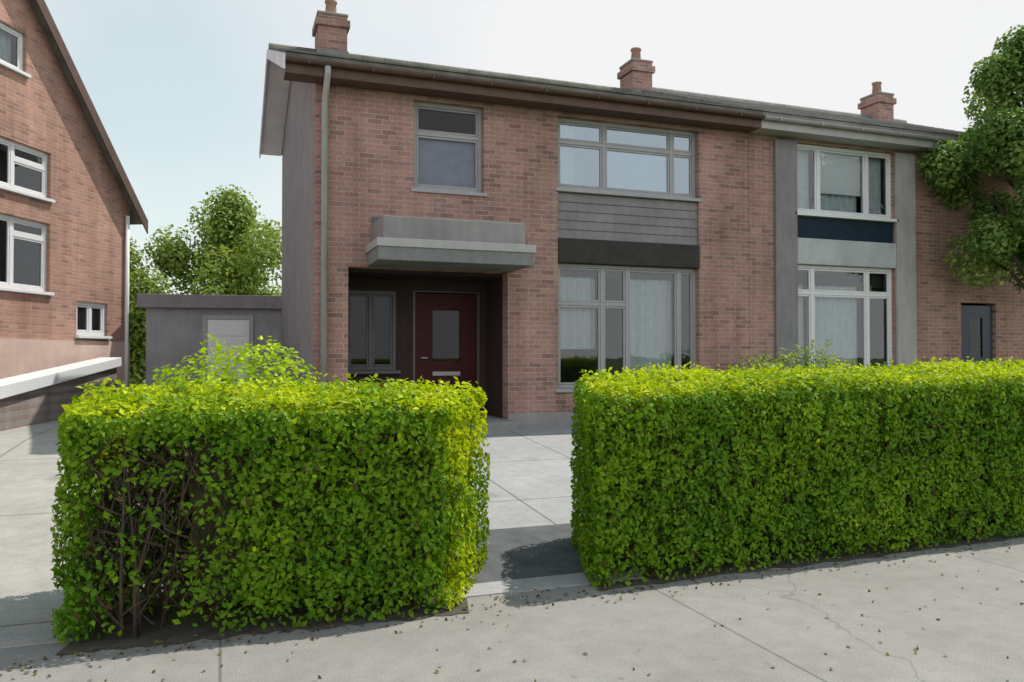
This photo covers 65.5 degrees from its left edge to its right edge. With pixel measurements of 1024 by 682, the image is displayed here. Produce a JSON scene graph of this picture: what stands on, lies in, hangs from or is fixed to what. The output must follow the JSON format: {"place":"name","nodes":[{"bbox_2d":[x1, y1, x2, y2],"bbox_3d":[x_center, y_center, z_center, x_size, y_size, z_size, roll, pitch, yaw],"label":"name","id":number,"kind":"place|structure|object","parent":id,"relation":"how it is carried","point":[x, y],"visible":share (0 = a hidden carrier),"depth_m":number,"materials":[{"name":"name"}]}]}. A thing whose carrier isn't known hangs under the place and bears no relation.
{"place":"outdoors","nodes":[
{"label":"outdoors","id":0,"kind":"place"},
{"bbox_2d":[0,411,153,648],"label":"driveway","id":1,"kind":"structure","parent":0,"point":[31,596],"depth_m":6.20,"materials":[{"name":"concrete"}]},
{"bbox_2d":[111,369,179,578],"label":"ground","id":2,"kind":"structure","parent":0,"point":[144,381],"depth_m":7.29,"materials":[{"name":"grey concrete"}]},
{"bbox_2d":[0,357,121,430],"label":"garden wall","id":3,"kind":"structure","parent":2,"relation":"on","point":[36,397],"depth_m":13.20,"materials":[{"name":"brick"}]},
{"bbox_2d":[0,0,147,393],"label":"gable house","id":4,"kind":"structure","parent":2,"relation":"on","point":[71,211],"depth_m":15.71,"materials":[{"name":"red brick"}]},
{"bbox_2d":[0,22,30,77],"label":"window","id":5,"kind":"structure","parent":4,"relation":"in","point":[5,38],"depth_m":14.66,"materials":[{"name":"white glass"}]},
{"bbox_2d":[0,213,53,295],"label":"window","id":6,"kind":"structure","parent":4,"relation":"in","point":[11,233],"depth_m":14.74,"materials":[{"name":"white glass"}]},
{"bbox_2d":[0,137,54,202],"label":"window","id":7,"kind":"structure","parent":4,"relation":"in","point":[12,159],"depth_m":14.78,"materials":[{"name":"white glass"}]},
{"bbox_2d":[75,301,111,338],"bbox_3d":[-8.864,-0.429,16.656,0.372,0.756,1.096,0,-1,7],"label":"window","id":8,"kind":"structure","parent":4,"relation":"in","point":[85,321],"depth_m":16.68,"materials":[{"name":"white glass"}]},
{"bbox_2d":[129,237,171,385],"bbox_3d":[-15.695,-1.382,29.354,6.721,6.363,5.796,-1,-1,36],"label":"broadleaf tree","id":9,"kind":"object","parent":2,"relation":"on","point":[137,326],"visible":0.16,"depth_m":28.69,"materials":[{"name":"green plant"}]},
{"bbox_2d":[137,294,281,395],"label":"garage","id":10,"kind":"structure","parent":2,"relation":"on","point":[179,327],"depth_m":18.00,"materials":[{"name":"grey concrete"}]},
{"bbox_2d":[207,320,248,388],"bbox_3d":[-6.450,0.491,18.094,0.900,1.950,0.077,0,-1,-12],"label":"door","id":11,"kind":"structure","parent":10,"relation":"in","point":[235,332],"depth_m":18.11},
{"bbox_2d":[144,184,281,295],"bbox_3d":[-11.509,-2.318,31.838,5.919,8.262,6.483,0,-1,-20],"label":"broadleaf tree","id":12,"kind":"object","parent":2,"relation":"on","point":[229,224],"visible":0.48,"depth_m":30.82,"materials":[{"name":"green plant"}]},
{"bbox_2d":[138,334,338,513],"bbox_3d":[-2.253,0.800,6.820,1.925,1.753,1.777,0,-1,-20],"label":"shrub","id":13,"kind":"object","parent":2,"relation":"on","point":[229,379],"visible":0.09,"depth_m":6.74,"materials":[{"name":"green plant"}]},
{"bbox_2d":[259,0,765,429],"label":"brick house","id":14,"kind":"structure","parent":2,"relation":"on","point":[521,250],"depth_m":13.12,"materials":[{"name":"brick"}]},
{"bbox_2d":[348,290,400,373],"bbox_3d":[-2.292,-0.143,12.983,0.930,1.360,0.210,0,-1,-20],"label":"window","id":15,"kind":"structure","parent":14,"relation":"in","point":[371,368],"depth_m":13.02,"materials":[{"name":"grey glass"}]},
{"bbox_2d":[415,293,476,409],"bbox_3d":[-1.104,0.225,13.440,1.080,2.040,0.122,0,-1,-20],"label":"door","id":16,"kind":"structure","parent":14,"relation":"in","point":[465,369],"depth_m":13.45,"materials":[{"name":"red wood"}]},
{"bbox_2d":[411,102,486,196],"bbox_3d":[-0.998,-2.983,12.444,1.220,1.420,0.228,0,-1,-20],"label":"window","id":17,"kind":"structure","parent":14,"relation":"in","point":[444,162],"depth_m":12.52,"materials":[{"name":"grey glass"}]},
{"bbox_2d":[555,263,695,392],"bbox_3d":[1.952,-0.211,13.546,2.770,2.115,0.372,0,-1,-20],"label":"window","id":18,"kind":"structure","parent":14,"relation":"in","point":[645,305],"depth_m":13.72,"materials":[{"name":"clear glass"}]},
{"bbox_2d":[555,118,701,202],"bbox_3d":[1.952,-3.053,13.594,2.770,1.240,0.370,0,-1,-20],"label":"window","id":19,"kind":"structure","parent":14,"relation":"in","point":[627,171],"depth_m":13.60,"materials":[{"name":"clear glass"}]},
{"bbox_2d":[727,340,866,380],"bbox_3d":[4.702,0.775,12.994,3.369,1.626,1.349,0,-1,-20],"label":"shrub","id":20,"kind":"object","parent":2,"relation":"on","point":[750,363],"visible":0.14,"depth_m":12.93,"materials":[{"name":"green plant"}]},
{"bbox_2d":[607,47,1023,373],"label":"brick house","id":21,"kind":"structure","parent":2,"relation":"on","point":[854,224],"depth_m":15.31,"materials":[{"name":"brick"}]},
{"bbox_2d":[798,265,891,368],"bbox_3d":[6.228,-0.293,15.147,2.340,2.215,0.233,0,-1,-20],"label":"window","id":22,"kind":"structure","parent":21,"relation":"in","point":[831,310],"depth_m":15.20,"materials":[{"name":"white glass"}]},
{"bbox_2d":[796,144,898,222],"bbox_3d":[6.252,-2.971,15.128,2.440,1.350,0.373,0,-1,-20],"label":"window","id":23,"kind":"structure","parent":21,"relation":"in","point":[836,171],"depth_m":15.19,"materials":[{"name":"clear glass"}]},
{"bbox_2d":[961,305,991,363],"bbox_3d":[9.409,0.332,16.175,0.850,2.100,0.050,0,-1,-20],"label":"door","id":24,"kind":"structure","parent":21,"relation":"in","point":[967,311],"depth_m":16.19,"materials":[{"name":"grey wood"}]},
{"bbox_2d":[916,24,1023,293],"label":"broadleaf tree","id":25,"kind":"object","parent":2,"relation":"on","point":[995,140],"visible":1,"depth_m":14.57,"materials":[{"name":"green plant"}]},
{"bbox_2d":[0,537,1023,681],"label":"pavement","id":26,"kind":"structure","parent":0,"point":[660,632],"depth_m":4.34,"materials":[{"name":"concrete"}]},
{"bbox_2d":[56,592,468,654],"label":"soil","id":27,"kind":"structure","parent":26,"relation":"on","point":[173,633],"depth_m":4.55,"materials":[{"name":"brown soil"}]},
{"bbox_2d":[50,373,490,645],"bbox_3d":[-1.332,0.930,5.057,2.772,1.436,1.208,0,-1,-17],"label":"hedge","id":28,"kind":"object","parent":27,"relation":"on","point":[293,500],"visible":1,"depth_m":4.58,"materials":[{"name":"green plant"}]},
{"bbox_2d":[0,534,1023,681],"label":"fallen leaves","id":29,"kind":"object","parent":26,"relation":"on","point":[222,635],"visible":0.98,"depth_m":4.66,"materials":[{"name":"brown plant"}]},
{"bbox_2d":[596,533,1023,590],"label":"soil","id":30,"kind":"structure","parent":26,"relation":"on","point":[870,553],"depth_m":5.93,"materials":[{"name":"brown soil"}]},
{"bbox_2d":[569,356,1023,586],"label":"hedge","id":31,"kind":"object","parent":30,"relation":"on","point":[689,462],"visible":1,"depth_m":5.99,"materials":[{"name":"green plant"}]},
{"bbox_2d":[424,423,641,601],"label":"garden path","id":32,"kind":"structure","parent":0,"point":[530,478],"depth_m":8.24,"materials":[{"name":"concrete"}]},
{"bbox_2d":[434,523,633,585],"bbox_3d":[0.212,1.617,6.116,2.000,0.120,1.200,0,-1,-20],"label":"tarmac threshold","id":33,"kind":"object","parent":32,"relation":"on","point":[529,552],"visible":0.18,"depth_m":5.97,"materials":[{"name":"grey asphalt"}]},
{"bbox_2d":[45,0,1023,294],"label":"sky","id":34,"kind":"structure","parent":0,"point":[175,87],"materials":[{"name":"white"}]},
{"bbox_2d":[167,424,1023,622],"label":"soil bed","id":35,"kind":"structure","parent":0,"point":[173,615],"depth_m":5.96,"materials":[{"name":"brown soil"}]}
]}

